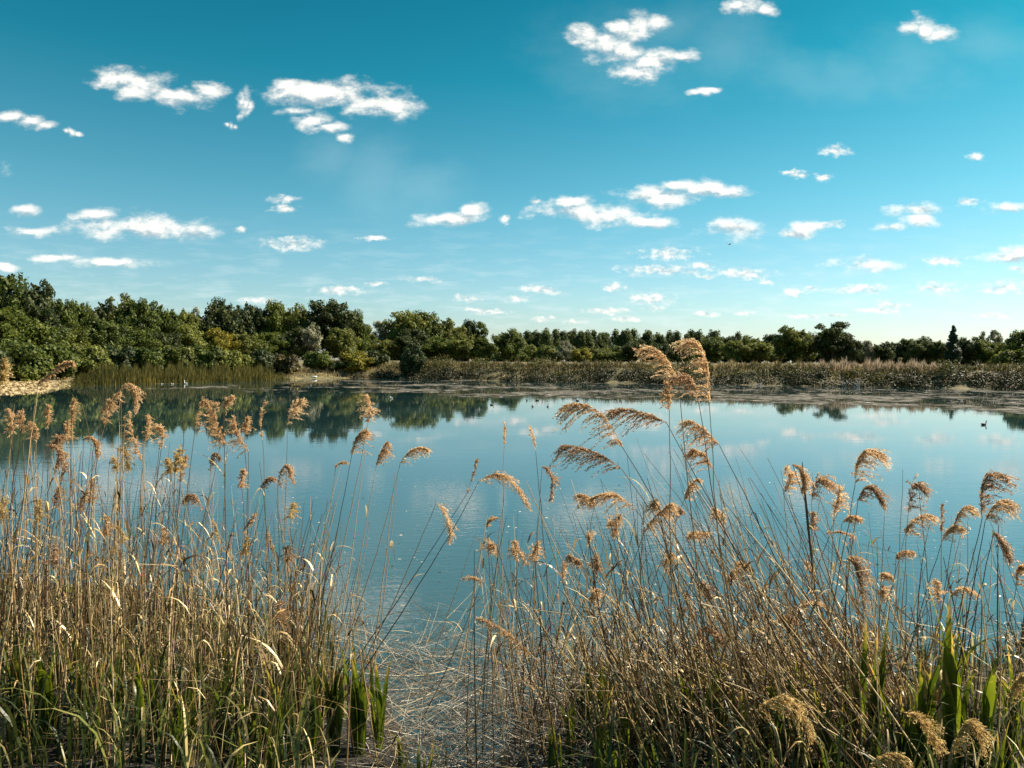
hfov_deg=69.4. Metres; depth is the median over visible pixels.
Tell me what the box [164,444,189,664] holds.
plumed reed
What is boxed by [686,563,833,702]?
reed stalk
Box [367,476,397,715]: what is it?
reed stalk
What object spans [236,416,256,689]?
plumed reed
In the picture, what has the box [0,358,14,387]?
plumed reed
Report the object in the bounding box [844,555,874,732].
plumed reed
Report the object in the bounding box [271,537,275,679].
reed stalk
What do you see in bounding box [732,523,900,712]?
reed stalk
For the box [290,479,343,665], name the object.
reed stalk
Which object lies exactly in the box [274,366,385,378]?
shore grass
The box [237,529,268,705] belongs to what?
reed stalk
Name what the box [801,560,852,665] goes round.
plumed reed
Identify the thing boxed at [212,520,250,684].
plumed reed
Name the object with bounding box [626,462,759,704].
reed stalk
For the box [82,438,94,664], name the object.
reed stalk
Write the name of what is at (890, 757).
plumed reed
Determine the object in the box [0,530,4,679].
reed stalk
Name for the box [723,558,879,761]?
reed stalk
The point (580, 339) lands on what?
broadleaf tree
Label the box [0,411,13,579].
reed stalk
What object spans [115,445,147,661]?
plumed reed
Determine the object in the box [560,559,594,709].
plumed reed
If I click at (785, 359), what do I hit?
bush
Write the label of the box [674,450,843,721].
reed stalk
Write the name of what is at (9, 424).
plumed reed
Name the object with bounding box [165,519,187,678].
reed stalk
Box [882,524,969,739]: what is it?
plumed reed
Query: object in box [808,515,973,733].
reed stalk
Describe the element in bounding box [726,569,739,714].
plumed reed
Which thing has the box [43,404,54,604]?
plumed reed
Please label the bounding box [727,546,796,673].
reed stalk
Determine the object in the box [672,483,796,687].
reed stalk
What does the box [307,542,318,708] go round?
reed stalk
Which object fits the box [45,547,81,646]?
plumed reed
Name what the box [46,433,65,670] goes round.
plumed reed
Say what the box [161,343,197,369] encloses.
bush
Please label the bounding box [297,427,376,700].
plumed reed
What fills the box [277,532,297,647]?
reed stalk
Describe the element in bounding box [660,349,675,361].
bush
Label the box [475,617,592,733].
plumed reed
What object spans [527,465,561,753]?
plumed reed
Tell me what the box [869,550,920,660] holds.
plumed reed
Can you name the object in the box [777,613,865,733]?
plumed reed
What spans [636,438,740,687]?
reed stalk
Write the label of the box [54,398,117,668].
plumed reed
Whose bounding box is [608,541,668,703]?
reed stalk
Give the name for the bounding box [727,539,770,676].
reed stalk
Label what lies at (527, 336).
slender tree
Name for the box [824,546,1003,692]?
reed stalk
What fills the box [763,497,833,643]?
reed stalk
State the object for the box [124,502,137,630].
reed stalk
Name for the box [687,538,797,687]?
reed stalk
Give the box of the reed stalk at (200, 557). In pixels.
[195,490,211,620]
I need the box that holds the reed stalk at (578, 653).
[571,565,588,720]
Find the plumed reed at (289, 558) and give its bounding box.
[278,544,299,627]
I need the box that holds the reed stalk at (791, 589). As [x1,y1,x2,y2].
[771,513,818,670]
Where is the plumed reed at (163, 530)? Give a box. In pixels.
[156,527,188,647]
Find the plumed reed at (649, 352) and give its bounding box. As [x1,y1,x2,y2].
[632,345,720,767]
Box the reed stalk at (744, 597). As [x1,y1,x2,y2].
[681,472,813,716]
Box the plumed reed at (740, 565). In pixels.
[735,560,775,652]
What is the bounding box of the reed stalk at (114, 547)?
[99,424,124,666]
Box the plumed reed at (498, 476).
[322,471,532,731]
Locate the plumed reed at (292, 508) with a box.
[281,502,300,651]
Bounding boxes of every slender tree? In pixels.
[522,330,536,347]
[539,327,552,346]
[550,329,560,347]
[565,331,574,361]
[569,328,577,343]
[584,329,594,348]
[590,329,600,361]
[605,332,610,346]
[608,329,618,361]
[622,328,634,361]
[630,329,640,342]
[643,329,655,345]
[664,330,674,343]
[669,330,681,362]
[687,329,693,338]
[692,329,704,342]
[706,329,713,339]
[711,329,720,362]
[732,331,743,362]
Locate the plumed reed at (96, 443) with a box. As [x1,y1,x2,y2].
[75,436,102,637]
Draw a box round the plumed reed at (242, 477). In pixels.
[237,468,251,709]
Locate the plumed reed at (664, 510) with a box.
[574,503,678,737]
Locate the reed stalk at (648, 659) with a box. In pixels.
[648,592,651,732]
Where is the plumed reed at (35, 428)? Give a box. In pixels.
[24,421,50,655]
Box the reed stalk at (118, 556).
[109,485,122,636]
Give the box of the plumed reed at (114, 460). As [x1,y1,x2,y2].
[91,455,118,678]
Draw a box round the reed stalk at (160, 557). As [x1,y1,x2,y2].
[154,445,169,650]
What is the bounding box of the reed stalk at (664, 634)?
[641,588,691,681]
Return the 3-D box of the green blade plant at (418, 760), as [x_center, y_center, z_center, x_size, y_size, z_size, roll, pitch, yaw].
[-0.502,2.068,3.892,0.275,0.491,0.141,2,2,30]
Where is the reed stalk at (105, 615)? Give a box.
[96,566,111,671]
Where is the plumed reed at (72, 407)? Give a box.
[67,398,82,637]
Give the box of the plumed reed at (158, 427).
[144,423,168,702]
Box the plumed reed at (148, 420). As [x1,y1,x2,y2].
[126,414,158,671]
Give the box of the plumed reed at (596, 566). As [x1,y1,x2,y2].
[549,552,603,691]
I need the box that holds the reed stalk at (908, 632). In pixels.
[892,564,925,693]
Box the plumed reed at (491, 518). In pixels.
[486,516,500,767]
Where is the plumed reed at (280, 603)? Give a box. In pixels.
[248,600,291,695]
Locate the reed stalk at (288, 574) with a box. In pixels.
[276,501,307,666]
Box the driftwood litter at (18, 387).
[0,377,70,394]
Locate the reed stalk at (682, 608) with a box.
[653,525,710,699]
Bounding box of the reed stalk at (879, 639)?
[835,574,914,689]
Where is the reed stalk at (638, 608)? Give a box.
[635,486,645,740]
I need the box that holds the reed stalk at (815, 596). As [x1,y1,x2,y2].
[767,533,872,668]
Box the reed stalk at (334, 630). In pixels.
[320,555,357,707]
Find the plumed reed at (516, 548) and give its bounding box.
[507,539,563,732]
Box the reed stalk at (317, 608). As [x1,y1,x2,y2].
[292,530,338,690]
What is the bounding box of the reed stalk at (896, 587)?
[886,471,902,697]
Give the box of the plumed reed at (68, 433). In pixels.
[63,419,87,658]
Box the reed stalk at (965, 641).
[936,599,987,705]
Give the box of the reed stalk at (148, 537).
[131,438,162,645]
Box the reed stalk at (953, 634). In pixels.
[926,593,974,675]
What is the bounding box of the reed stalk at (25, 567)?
[24,454,31,689]
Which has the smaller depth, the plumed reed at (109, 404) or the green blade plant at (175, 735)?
the green blade plant at (175, 735)
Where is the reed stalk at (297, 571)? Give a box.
[269,512,313,691]
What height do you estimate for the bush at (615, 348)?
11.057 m
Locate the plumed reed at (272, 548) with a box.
[258,532,274,633]
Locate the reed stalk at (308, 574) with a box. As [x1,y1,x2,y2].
[300,516,321,656]
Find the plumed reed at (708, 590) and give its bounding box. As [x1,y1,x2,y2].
[696,582,737,720]
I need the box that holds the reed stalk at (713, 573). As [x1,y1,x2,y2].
[712,518,715,660]
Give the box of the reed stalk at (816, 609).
[795,554,847,684]
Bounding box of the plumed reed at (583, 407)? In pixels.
[552,402,787,760]
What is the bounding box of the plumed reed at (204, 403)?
[165,397,211,678]
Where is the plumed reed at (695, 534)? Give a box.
[685,529,750,664]
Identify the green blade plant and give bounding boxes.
[0,607,52,742]
[0,656,35,744]
[20,685,61,745]
[27,625,85,744]
[53,641,99,739]
[55,633,64,689]
[59,654,106,754]
[71,629,87,704]
[88,654,113,702]
[101,634,127,742]
[113,626,135,677]
[127,651,147,760]
[128,638,176,740]
[159,658,195,734]
[162,666,177,723]
[164,672,223,755]
[166,690,195,767]
[196,661,253,749]
[223,639,240,710]
[224,728,250,767]
[234,678,266,765]
[237,662,269,734]
[246,667,297,767]
[248,670,279,756]
[254,636,321,712]
[259,640,302,707]
[262,656,295,764]
[271,709,283,767]
[296,651,320,718]
[304,656,332,701]
[304,661,324,759]
[313,656,343,750]
[315,645,325,695]
[315,650,360,753]
[318,643,369,718]
[335,627,369,754]
[349,652,398,750]
[354,648,366,755]
[383,723,410,767]
[391,738,434,767]
[429,741,456,767]
[537,687,584,766]
[543,703,578,767]
[552,672,584,738]
[560,713,628,767]
[579,658,635,722]
[582,650,596,738]
[588,692,642,767]
[592,688,623,767]
[612,676,639,747]
[630,733,679,767]
[645,661,695,751]
[647,680,669,752]
[670,667,704,752]
[686,656,719,761]
[692,632,721,720]
[697,682,730,760]
[700,644,737,719]
[727,673,754,756]
[740,670,764,746]
[743,686,762,749]
[759,677,780,751]
[766,673,778,749]
[772,695,794,766]
[786,662,827,729]
[793,654,812,694]
[793,683,806,766]
[804,617,906,761]
[807,741,836,767]
[812,673,840,767]
[828,707,842,767]
[857,662,928,767]
[858,716,891,767]
[866,606,938,767]
[882,694,892,750]
[898,676,918,711]
[906,675,924,767]
[907,633,963,767]
[918,578,1001,767]
[918,692,948,767]
[932,700,991,767]
[946,631,1004,767]
[961,646,1023,767]
[989,721,1012,767]
[1001,674,1015,720]
[1017,707,1023,760]
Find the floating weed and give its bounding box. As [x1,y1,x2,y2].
[162,379,1023,413]
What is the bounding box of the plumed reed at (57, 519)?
[45,444,70,613]
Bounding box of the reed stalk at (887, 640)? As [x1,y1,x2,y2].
[803,594,981,693]
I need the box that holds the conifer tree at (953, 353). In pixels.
[942,325,962,364]
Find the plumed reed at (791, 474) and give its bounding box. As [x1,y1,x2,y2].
[783,464,869,744]
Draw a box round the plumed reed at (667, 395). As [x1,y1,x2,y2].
[659,379,680,767]
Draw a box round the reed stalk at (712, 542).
[681,444,763,687]
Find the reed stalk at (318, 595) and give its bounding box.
[296,505,326,686]
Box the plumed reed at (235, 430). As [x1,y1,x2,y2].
[219,415,256,696]
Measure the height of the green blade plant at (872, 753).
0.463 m
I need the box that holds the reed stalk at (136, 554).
[113,468,156,657]
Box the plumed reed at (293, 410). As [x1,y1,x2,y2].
[284,396,308,672]
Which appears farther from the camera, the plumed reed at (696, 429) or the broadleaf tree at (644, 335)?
the broadleaf tree at (644, 335)
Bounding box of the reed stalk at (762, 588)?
[736,480,786,679]
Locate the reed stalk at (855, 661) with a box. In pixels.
[801,619,913,701]
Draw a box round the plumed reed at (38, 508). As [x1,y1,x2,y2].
[4,498,45,679]
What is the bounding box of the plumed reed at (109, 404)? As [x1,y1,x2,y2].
[32,392,124,675]
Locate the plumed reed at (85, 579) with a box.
[71,551,91,636]
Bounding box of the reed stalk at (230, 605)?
[227,516,234,673]
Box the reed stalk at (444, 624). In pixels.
[420,543,472,690]
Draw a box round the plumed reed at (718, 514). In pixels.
[709,508,790,730]
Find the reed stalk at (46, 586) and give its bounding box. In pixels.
[23,521,60,671]
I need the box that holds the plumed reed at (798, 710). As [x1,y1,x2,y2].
[725,693,822,767]
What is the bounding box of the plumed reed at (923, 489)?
[893,473,933,727]
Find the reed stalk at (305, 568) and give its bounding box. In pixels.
[276,504,327,651]
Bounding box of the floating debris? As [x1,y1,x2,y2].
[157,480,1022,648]
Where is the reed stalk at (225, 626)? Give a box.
[212,547,247,668]
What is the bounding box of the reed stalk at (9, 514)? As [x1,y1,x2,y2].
[2,408,25,603]
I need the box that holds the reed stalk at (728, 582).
[718,479,759,725]
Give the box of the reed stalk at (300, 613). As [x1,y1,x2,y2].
[293,563,307,662]
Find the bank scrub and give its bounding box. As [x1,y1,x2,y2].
[348,364,1023,389]
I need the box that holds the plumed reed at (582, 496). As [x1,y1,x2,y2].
[573,493,606,717]
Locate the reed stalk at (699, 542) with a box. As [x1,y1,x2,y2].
[675,469,720,606]
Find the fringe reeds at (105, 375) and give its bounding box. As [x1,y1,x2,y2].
[70,359,289,386]
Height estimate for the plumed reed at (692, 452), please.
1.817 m
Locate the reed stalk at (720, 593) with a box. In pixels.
[661,497,785,703]
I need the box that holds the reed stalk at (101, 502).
[81,402,119,610]
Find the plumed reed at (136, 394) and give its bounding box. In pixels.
[107,382,145,706]
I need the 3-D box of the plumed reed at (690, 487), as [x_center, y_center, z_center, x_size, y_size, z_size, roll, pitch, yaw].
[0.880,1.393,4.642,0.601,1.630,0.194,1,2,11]
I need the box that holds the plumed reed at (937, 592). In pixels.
[926,578,965,677]
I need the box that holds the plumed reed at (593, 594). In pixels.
[587,587,650,681]
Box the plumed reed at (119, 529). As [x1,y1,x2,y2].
[107,525,126,662]
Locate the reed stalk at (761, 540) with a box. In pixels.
[736,460,802,648]
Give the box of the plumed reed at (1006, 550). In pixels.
[961,531,1018,683]
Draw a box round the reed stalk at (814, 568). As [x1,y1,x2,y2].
[740,449,900,710]
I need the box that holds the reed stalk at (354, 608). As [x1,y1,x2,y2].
[338,520,369,683]
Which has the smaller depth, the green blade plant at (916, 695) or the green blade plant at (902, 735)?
the green blade plant at (902, 735)
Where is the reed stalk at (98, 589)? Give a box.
[87,460,130,676]
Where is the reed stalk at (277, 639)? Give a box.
[261,560,288,718]
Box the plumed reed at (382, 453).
[337,441,394,673]
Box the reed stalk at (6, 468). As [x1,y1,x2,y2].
[0,413,16,514]
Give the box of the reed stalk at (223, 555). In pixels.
[223,506,224,614]
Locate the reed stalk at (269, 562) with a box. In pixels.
[259,462,274,661]
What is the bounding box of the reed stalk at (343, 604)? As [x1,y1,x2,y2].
[323,450,366,747]
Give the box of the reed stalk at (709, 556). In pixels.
[681,447,751,707]
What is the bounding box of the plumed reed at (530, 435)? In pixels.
[528,426,555,706]
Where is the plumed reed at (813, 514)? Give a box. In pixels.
[805,511,819,702]
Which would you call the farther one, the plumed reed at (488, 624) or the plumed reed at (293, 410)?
the plumed reed at (293, 410)
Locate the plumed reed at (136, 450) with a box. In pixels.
[120,411,174,684]
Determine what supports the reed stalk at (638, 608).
on the ground at (344, 755)
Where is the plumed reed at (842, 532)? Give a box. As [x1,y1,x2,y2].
[824,529,867,704]
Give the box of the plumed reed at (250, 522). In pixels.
[231,512,258,660]
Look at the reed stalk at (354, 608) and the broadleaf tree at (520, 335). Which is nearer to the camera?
the reed stalk at (354, 608)
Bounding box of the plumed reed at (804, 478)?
[792,463,867,727]
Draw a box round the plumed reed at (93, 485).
[71,478,102,610]
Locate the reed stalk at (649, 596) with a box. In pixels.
[625,487,679,712]
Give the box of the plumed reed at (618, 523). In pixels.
[604,513,654,719]
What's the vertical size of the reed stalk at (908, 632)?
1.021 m
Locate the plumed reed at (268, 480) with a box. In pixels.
[239,476,277,637]
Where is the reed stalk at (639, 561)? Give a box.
[636,487,652,686]
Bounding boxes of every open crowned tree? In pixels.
[106,292,135,321]
[191,307,208,332]
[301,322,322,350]
[371,321,389,340]
[473,321,489,339]
[812,321,854,360]
[971,331,991,362]
[985,330,1003,343]
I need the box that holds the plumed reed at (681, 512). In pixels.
[666,505,709,674]
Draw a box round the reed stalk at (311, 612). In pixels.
[283,543,336,690]
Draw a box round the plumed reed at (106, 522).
[89,516,116,683]
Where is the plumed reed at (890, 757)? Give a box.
[869,752,913,767]
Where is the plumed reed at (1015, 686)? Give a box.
[994,672,1023,767]
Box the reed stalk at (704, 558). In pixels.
[684,452,730,679]
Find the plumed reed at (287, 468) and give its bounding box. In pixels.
[277,464,296,668]
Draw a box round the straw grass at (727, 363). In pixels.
[709,359,939,370]
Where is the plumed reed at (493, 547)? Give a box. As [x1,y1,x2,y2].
[476,537,533,740]
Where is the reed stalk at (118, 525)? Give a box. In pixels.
[105,413,125,642]
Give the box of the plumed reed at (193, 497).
[180,493,205,663]
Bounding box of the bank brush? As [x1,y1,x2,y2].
[371,354,1023,381]
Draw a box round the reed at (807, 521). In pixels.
[802,462,837,753]
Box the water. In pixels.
[0,378,1023,767]
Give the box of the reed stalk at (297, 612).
[280,492,301,712]
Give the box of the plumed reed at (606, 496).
[584,491,766,707]
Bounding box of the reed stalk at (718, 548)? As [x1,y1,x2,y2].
[645,455,823,686]
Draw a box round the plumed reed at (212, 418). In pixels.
[197,401,227,703]
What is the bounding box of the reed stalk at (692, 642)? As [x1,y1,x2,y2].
[623,551,776,750]
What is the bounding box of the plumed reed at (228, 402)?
[195,395,237,666]
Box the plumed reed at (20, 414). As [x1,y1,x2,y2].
[13,410,33,665]
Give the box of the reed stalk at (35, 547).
[9,448,38,651]
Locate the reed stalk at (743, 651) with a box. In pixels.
[687,555,810,765]
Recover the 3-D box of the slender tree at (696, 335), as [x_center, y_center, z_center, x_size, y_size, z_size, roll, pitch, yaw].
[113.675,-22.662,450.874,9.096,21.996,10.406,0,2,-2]
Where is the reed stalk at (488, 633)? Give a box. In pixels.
[470,480,504,755]
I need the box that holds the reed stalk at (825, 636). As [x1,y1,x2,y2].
[785,534,866,759]
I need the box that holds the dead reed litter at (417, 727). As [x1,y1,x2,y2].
[146,581,751,767]
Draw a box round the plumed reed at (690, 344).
[668,338,754,735]
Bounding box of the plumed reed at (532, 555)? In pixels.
[524,540,544,710]
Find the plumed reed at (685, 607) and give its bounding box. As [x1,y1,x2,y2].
[682,606,694,729]
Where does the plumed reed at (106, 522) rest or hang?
on the ground at (344, 755)
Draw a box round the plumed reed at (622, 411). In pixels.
[601,407,832,766]
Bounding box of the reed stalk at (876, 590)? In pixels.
[817,536,986,677]
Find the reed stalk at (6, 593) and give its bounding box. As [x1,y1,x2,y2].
[0,501,22,655]
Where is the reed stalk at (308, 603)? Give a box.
[302,497,318,704]
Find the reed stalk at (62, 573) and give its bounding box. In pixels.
[58,439,63,714]
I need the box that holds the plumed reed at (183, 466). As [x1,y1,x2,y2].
[171,454,189,652]
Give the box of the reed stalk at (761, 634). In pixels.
[747,593,776,667]
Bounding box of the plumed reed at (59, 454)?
[27,444,72,656]
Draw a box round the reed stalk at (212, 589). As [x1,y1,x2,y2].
[207,466,213,695]
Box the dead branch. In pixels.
[848,377,862,386]
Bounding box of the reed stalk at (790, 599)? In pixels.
[770,473,791,752]
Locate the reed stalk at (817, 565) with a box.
[784,505,840,650]
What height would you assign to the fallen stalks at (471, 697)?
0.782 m
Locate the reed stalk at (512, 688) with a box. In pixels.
[511,584,516,752]
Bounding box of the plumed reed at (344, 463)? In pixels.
[304,460,350,668]
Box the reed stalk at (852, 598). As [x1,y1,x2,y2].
[811,475,896,734]
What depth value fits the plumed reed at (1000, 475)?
4.01 m
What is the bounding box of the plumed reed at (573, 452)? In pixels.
[549,444,795,744]
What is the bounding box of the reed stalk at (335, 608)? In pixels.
[328,535,340,679]
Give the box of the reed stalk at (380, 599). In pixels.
[367,478,394,706]
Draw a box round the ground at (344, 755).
[0,359,1023,767]
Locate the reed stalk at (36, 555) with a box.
[31,457,44,642]
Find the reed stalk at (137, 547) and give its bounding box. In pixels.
[113,447,142,629]
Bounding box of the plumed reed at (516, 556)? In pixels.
[510,547,576,709]
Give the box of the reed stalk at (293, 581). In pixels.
[271,501,304,696]
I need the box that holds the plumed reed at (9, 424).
[2,408,23,669]
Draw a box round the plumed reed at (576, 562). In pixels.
[564,554,617,666]
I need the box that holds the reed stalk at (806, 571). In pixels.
[786,506,818,666]
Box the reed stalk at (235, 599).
[220,502,257,668]
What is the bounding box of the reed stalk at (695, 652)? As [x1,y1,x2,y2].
[670,540,725,758]
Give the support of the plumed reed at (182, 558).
on the ground at (344, 755)
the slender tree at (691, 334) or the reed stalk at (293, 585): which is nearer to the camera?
the reed stalk at (293, 585)
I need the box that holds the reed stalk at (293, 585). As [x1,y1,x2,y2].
[270,503,312,677]
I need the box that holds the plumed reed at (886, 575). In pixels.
[878,572,905,718]
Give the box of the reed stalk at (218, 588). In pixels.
[200,521,234,652]
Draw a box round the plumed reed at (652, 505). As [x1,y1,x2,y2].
[642,497,699,703]
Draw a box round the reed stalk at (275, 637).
[258,562,301,694]
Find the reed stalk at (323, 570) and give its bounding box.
[302,501,347,690]
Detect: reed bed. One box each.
[0,444,400,767]
[451,478,1023,767]
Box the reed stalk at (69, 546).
[51,411,71,676]
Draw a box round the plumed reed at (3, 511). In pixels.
[0,496,17,612]
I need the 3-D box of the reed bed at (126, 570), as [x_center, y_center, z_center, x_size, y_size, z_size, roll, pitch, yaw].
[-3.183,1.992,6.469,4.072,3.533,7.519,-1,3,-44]
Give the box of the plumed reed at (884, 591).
[863,584,894,649]
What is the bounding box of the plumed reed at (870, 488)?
[829,484,891,719]
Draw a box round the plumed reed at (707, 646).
[696,629,756,695]
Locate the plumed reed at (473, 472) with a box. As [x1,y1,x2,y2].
[324,458,477,703]
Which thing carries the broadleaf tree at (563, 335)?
on the ground at (344, 755)
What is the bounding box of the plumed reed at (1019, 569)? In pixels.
[996,561,1023,692]
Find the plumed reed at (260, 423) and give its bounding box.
[252,400,270,686]
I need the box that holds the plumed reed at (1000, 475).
[936,469,1020,707]
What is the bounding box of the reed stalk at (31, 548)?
[7,477,38,654]
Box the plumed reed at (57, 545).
[35,541,66,685]
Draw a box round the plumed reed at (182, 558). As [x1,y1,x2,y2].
[175,550,185,634]
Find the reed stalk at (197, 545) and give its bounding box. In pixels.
[163,444,220,694]
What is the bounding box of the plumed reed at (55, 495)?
[45,485,71,630]
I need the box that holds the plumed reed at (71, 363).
[0,360,75,668]
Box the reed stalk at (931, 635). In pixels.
[917,543,942,719]
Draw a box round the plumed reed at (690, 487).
[609,478,702,715]
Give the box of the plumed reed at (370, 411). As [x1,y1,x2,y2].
[310,395,381,676]
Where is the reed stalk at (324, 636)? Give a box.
[295,568,352,717]
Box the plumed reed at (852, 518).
[812,514,864,714]
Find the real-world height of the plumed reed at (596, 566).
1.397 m
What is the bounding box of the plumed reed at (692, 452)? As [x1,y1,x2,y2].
[682,447,796,763]
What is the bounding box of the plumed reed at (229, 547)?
[215,533,234,659]
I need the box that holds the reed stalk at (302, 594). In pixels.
[299,549,302,662]
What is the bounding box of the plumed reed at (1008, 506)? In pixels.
[939,499,1021,767]
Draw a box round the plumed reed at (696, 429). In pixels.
[673,419,865,767]
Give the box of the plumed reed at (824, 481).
[809,472,840,702]
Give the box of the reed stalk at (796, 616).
[723,490,866,741]
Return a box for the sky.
[0,0,1023,364]
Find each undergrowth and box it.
[0,552,379,767]
[532,603,1023,767]
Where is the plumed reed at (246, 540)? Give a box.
[178,535,252,653]
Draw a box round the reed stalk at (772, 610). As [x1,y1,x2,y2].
[677,458,865,758]
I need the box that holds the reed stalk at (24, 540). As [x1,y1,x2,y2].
[19,406,34,643]
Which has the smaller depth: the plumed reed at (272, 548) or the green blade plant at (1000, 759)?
the green blade plant at (1000, 759)
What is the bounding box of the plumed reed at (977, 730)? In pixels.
[949,718,1000,767]
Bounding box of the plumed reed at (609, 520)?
[604,515,651,709]
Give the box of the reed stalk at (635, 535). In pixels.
[624,458,678,764]
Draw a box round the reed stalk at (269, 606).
[251,518,269,711]
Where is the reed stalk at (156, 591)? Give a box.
[153,515,160,666]
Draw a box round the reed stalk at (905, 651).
[904,575,906,725]
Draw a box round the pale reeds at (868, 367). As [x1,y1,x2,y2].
[800,356,942,374]
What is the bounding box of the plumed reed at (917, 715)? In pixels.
[887,708,949,767]
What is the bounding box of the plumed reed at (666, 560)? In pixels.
[655,552,697,743]
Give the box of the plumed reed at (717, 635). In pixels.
[696,625,727,759]
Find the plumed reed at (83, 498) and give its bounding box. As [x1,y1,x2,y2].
[62,490,93,639]
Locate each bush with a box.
[0,346,19,369]
[2,340,55,380]
[35,343,84,378]
[67,341,112,375]
[102,343,135,371]
[127,346,165,370]
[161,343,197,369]
[187,344,222,371]
[216,348,254,370]
[247,348,275,370]
[273,353,301,373]
[302,351,333,370]
[321,359,347,371]
[338,350,375,372]
[362,350,389,367]
[399,344,427,375]
[491,350,506,361]
[509,351,528,361]
[520,344,536,361]
[535,344,558,361]
[538,345,558,351]
[551,351,564,361]
[570,348,592,362]
[576,346,593,361]
[589,346,612,362]
[604,352,630,361]
[609,345,624,361]
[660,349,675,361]
[677,354,698,362]
[697,353,723,362]
[766,351,785,362]
[777,358,790,363]
[797,357,816,362]
[809,352,824,363]
[851,356,873,363]
[896,357,914,364]
[915,358,939,364]
[966,359,981,365]
[987,349,1022,364]
[1014,349,1023,364]
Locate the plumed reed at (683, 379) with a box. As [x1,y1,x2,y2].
[664,372,757,767]
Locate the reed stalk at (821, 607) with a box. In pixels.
[801,529,866,739]
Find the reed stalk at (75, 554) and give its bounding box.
[74,451,101,636]
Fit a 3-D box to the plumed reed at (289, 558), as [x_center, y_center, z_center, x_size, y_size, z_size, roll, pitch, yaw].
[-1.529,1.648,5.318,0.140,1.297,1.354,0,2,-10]
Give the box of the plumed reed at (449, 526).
[344,503,459,702]
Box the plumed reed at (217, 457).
[199,451,221,658]
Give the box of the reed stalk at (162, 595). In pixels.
[154,489,162,669]
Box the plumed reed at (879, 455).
[799,447,892,766]
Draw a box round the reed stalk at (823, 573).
[775,473,894,720]
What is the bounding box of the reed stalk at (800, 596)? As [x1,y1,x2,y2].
[748,479,844,708]
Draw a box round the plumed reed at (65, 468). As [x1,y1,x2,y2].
[42,463,68,617]
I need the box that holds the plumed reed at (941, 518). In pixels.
[937,503,969,727]
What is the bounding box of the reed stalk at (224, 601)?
[202,490,255,722]
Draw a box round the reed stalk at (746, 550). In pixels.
[729,482,786,676]
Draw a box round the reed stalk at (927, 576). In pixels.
[916,481,937,682]
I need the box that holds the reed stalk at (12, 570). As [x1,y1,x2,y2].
[10,469,22,664]
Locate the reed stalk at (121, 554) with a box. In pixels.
[120,458,126,679]
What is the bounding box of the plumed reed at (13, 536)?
[10,529,19,596]
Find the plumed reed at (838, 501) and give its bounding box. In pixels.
[823,484,854,711]
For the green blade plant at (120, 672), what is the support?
on the ground at (344, 755)
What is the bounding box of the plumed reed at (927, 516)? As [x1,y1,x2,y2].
[867,513,940,677]
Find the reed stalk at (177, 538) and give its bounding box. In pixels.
[174,422,183,657]
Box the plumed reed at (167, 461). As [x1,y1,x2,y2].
[159,456,175,691]
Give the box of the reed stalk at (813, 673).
[759,579,856,767]
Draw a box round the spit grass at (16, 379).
[2,373,74,380]
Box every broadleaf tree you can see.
[0,272,48,319]
[0,278,64,331]
[0,305,53,348]
[19,316,73,350]
[39,298,80,330]
[61,326,90,347]
[69,300,95,327]
[80,316,126,350]
[85,298,115,320]
[114,297,161,342]
[116,323,163,350]
[138,330,184,349]
[149,300,183,333]
[173,308,202,331]
[174,323,213,349]
[200,296,251,334]
[204,327,246,351]
[230,331,267,354]
[233,301,266,337]
[255,331,290,356]
[259,299,290,334]
[274,326,310,359]
[281,302,308,359]
[298,298,357,356]
[322,327,360,360]
[343,308,368,361]
[360,324,377,350]
[370,339,402,363]
[379,310,431,340]
[393,328,430,360]
[412,309,446,358]
[420,336,456,359]
[431,317,461,360]
[443,338,481,361]
[451,324,475,360]
[463,319,480,362]
[470,337,498,360]
[490,328,526,360]
[518,332,528,345]
[532,332,541,347]
[558,330,569,361]
[558,340,575,361]
[571,330,587,348]
[596,332,611,348]
[613,329,629,346]
[620,339,646,360]
[639,333,650,344]
[648,342,671,361]
[653,334,669,345]
[670,341,696,361]
[696,336,727,362]
[719,340,753,361]
[721,335,742,344]
[741,335,760,345]
[745,342,774,363]
[760,333,775,361]
[771,325,815,363]
[800,346,817,362]
[810,327,851,362]
[834,339,864,362]
[856,340,877,362]
[872,341,895,362]
[886,341,904,361]
[897,338,926,362]
[915,336,937,362]
[928,339,947,364]
[955,336,979,363]
[967,339,996,364]
[992,342,1006,355]
[1004,329,1023,351]
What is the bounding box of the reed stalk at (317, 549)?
[286,460,342,667]
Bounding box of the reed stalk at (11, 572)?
[0,490,19,632]
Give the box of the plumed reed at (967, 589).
[938,586,979,662]
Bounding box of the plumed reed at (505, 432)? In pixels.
[498,422,506,709]
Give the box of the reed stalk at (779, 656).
[726,541,809,720]
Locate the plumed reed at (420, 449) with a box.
[323,446,432,704]
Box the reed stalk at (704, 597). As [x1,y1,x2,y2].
[623,477,803,722]
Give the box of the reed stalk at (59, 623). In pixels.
[46,523,61,713]
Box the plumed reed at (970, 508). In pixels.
[933,505,979,672]
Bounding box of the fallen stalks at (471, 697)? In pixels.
[0,582,1023,767]
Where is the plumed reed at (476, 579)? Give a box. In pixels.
[419,574,482,726]
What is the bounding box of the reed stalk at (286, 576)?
[276,485,291,681]
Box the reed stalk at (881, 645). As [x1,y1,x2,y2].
[837,613,962,697]
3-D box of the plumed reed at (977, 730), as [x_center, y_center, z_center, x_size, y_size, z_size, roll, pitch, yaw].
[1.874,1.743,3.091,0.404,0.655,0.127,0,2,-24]
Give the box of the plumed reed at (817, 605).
[787,600,823,694]
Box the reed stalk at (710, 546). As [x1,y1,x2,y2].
[669,453,768,660]
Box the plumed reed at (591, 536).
[541,530,596,723]

